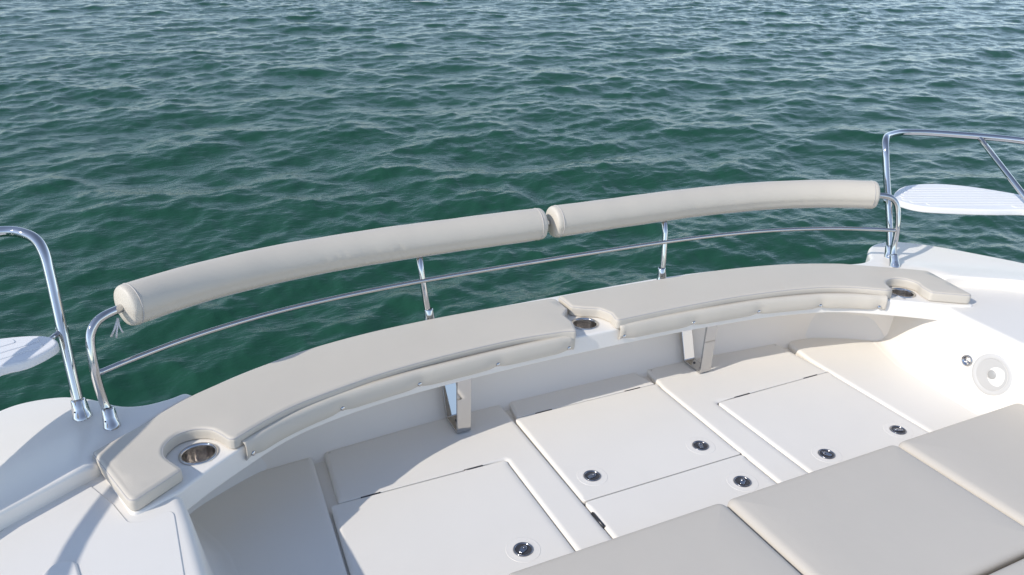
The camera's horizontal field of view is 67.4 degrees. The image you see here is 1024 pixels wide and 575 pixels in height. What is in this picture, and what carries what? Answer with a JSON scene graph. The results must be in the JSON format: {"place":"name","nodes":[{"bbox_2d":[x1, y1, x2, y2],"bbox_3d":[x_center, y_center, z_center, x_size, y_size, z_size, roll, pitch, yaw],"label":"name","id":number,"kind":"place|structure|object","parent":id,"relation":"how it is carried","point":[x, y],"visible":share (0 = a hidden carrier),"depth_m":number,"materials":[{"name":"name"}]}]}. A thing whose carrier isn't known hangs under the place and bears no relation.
{"place":"outdoors","nodes":[
{"label":"outdoors","id":0,"kind":"place"},
{"bbox_2d":[0,0,1023,410],"bbox_3d":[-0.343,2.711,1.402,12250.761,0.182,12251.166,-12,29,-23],"label":"sea","id":1,"kind":"structure","parent":0,"point":[142,138],"depth_m":11.14,"materials":[{"name":"liquid"}]},
{"bbox_2d":[0,242,1023,574],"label":"catamaran","id":2,"kind":"object","parent":1,"relation":"on","point":[64,510],"visible":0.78,"depth_m":2.95,"materials":[{"name":"white plastic"}]},
{"bbox_2d":[0,226,92,421],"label":"bow rail","id":3,"kind":"object","parent":2,"relation":"on","point":[80,409],"visible":1,"depth_m":2.46,"materials":[{"name":"silver metal"}]},
{"bbox_2d":[0,325,68,375],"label":"seat","id":4,"kind":"object","parent":3,"relation":"attached to","point":[17,354],"visible":0.96,"depth_m":2.32,"materials":[{"name":"white plastic"}]},
{"bbox_2d":[178,442,218,464],"bbox_3d":[-0.961,0.555,2.371,0.116,0.108,0.116,-10,26,-23],"label":"cup holder","id":5,"kind":"object","parent":2,"relation":"attached to","point":[199,453],"visible":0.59,"depth_m":2.39,"materials":[{"name":"silver metal"}]},
{"bbox_2d":[93,299,575,510],"bbox_3d":[-0.507,0.312,2.809,1.851,0.176,0.513,-20,33,-35],"label":"seat cushion","id":6,"kind":"object","parent":2,"relation":"on","point":[260,409],"visible":1,"depth_m":2.71,"materials":[{"name":"beige leather"}]},
{"bbox_2d":[331,461,574,574],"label":"deck hatch","id":7,"kind":"object","parent":2,"relation":"attached to","point":[492,519],"visible":1,"depth_m":2.55,"materials":[{"name":"white plastic"}]},
{"bbox_2d":[442,379,470,433],"bbox_3d":[-0.231,0.427,3.091,0.059,0.253,0.214,-10,26,-24],"label":"seat bracket","id":8,"kind":"object","parent":2,"relation":"attached to","point":[457,399],"visible":0.86,"depth_m":3.04,"materials":[{"name":"silver metal"}]},
{"bbox_2d":[85,193,900,430],"bbox_3d":[0.245,-0.055,3.268,3.622,0.384,0.443,-10,26,-23],"label":"backrest rail","id":9,"kind":"object","parent":2,"relation":"attached to","point":[110,419],"visible":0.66,"depth_m":3.12,"materials":[{"name":"silver metal"}]},
{"bbox_2d":[110,208,547,337],"bbox_3d":[-0.617,-0.126,2.956,1.749,0.225,0.247,-17,31,-30],"label":"backrest bolster","id":10,"kind":"object","parent":9,"relation":"attached to","point":[149,298],"visible":1,"depth_m":2.87,"materials":[{"name":"beige leather"}]},
{"bbox_2d":[546,180,879,236],"bbox_3d":[0.978,-0.403,3.659,1.739,0.187,0.254,-8,28,-15],"label":"backrest bolster","id":11,"kind":"object","parent":9,"relation":"attached to","point":[601,215],"visible":1,"depth_m":3.63,"materials":[{"name":"beige leather"}]},
{"bbox_2d":[571,317,598,329],"bbox_3d":[0.306,0.198,3.250,0.116,0.108,0.116,-10,26,-24],"label":"cup holder","id":12,"kind":"object","parent":2,"relation":"attached to","point":[584,323],"visible":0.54,"depth_m":3.27,"materials":[{"name":"silver metal"}]},
{"bbox_2d":[516,384,739,505],"bbox_3d":[0.449,0.603,3.075,0.709,0.046,0.579,-10,26,-23],"label":"deck hatch","id":13,"kind":"object","parent":2,"relation":"attached to","point":[590,450],"visible":0.99,"depth_m":3.03,"materials":[{"name":"white plastic"}]},
{"bbox_2d":[509,504,800,574],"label":"sunpad","id":14,"kind":"object","parent":2,"relation":"on","point":[718,539],"visible":1,"depth_m":2.29,"materials":[{"name":"beige leather"}]},
{"bbox_2d":[585,455,776,538],"bbox_3d":[0.676,0.804,2.621,0.710,0.046,0.509,-10,26,-23],"label":"deck hatch","id":15,"kind":"object","parent":2,"relation":"attached to","point":[646,505],"visible":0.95,"depth_m":2.73,"materials":[{"name":"white plastic"}]},
{"bbox_2d":[681,325,717,372],"bbox_3d":[0.849,0.241,3.568,0.059,0.253,0.213,-10,26,-24],"label":"seat bracket","id":16,"kind":"object","parent":2,"relation":"attached to","point":[692,362],"visible":0.89,"depth_m":3.52,"materials":[{"name":"silver metal"}]},
{"bbox_2d":[558,264,970,339],"bbox_3d":[1.123,0.028,3.529,1.862,0.140,0.486,-5,27,-10],"label":"seat cushion","id":17,"kind":"object","parent":2,"relation":"on","point":[648,307],"visible":1,"depth_m":3.48,"materials":[{"name":"beige leather"}]},
{"bbox_2d":[719,373,928,472],"bbox_3d":[1.359,0.610,3.098,0.654,0.046,0.856,-10,26,-23],"label":"deck hatch","id":18,"kind":"object","parent":2,"relation":"attached to","point":[809,424],"visible":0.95,"depth_m":3.19,"materials":[{"name":"white plastic"}]},
{"bbox_2d":[727,445,1023,574],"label":"sunpad","id":19,"kind":"object","parent":2,"relation":"on","point":[892,510],"visible":0.88,"depth_m":2.43,"materials":[{"name":"beige leather"}]},
{"bbox_2d":[891,287,915,297],"bbox_3d":[1.824,0.071,3.609,0.116,0.108,0.116,-10,26,-23],"label":"cup holder","id":20,"kind":"object","parent":2,"relation":"attached to","point":[902,292],"visible":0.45,"depth_m":3.62,"materials":[{"name":"silver metal"}]},
{"bbox_2d":[882,129,1023,258],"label":"bow rail","id":21,"kind":"object","parent":2,"relation":"attached to","point":[981,138],"visible":0.85,"depth_m":3.98,"materials":[{"name":"silver metal"}]},
{"bbox_2d":[883,184,1023,215],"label":"seat","id":22,"kind":"object","parent":21,"relation":"attached to","point":[944,199],"visible":0.94,"depth_m":3.96,"materials":[{"name":"white plastic"}]},
{"bbox_2d":[898,404,1023,525],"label":"sunpad","id":23,"kind":"object","parent":2,"relation":"on","point":[981,457],"visible":0.8,"depth_m":2.77,"materials":[{"name":"beige leather"}]},
{"bbox_2d":[961,355,972,365],"bbox_3d":[1.991,0.320,3.359,0.021,0.051,0.051,-10,26,-23],"label":"drain fitting","id":24,"kind":"object","parent":2,"relation":"attached to","point":[964,360],"visible":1,"depth_m":3.36,"materials":[{"name":"silver metal"}]},
{"bbox_2d":[972,354,1011,395],"bbox_3d":[2.042,0.370,3.260,0.045,0.180,0.180,-10,26,-24],"label":"speaker","id":25,"kind":"object","parent":2,"relation":"attached to","point":[983,365],"visible":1,"depth_m":3.26},
{"bbox_2d":[989,559,1023,574],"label":"sunpad","id":26,"kind":"object","parent":2,"relation":"on","point":[1016,568],"depth_m":2.25,"materials":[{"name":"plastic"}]}
]}

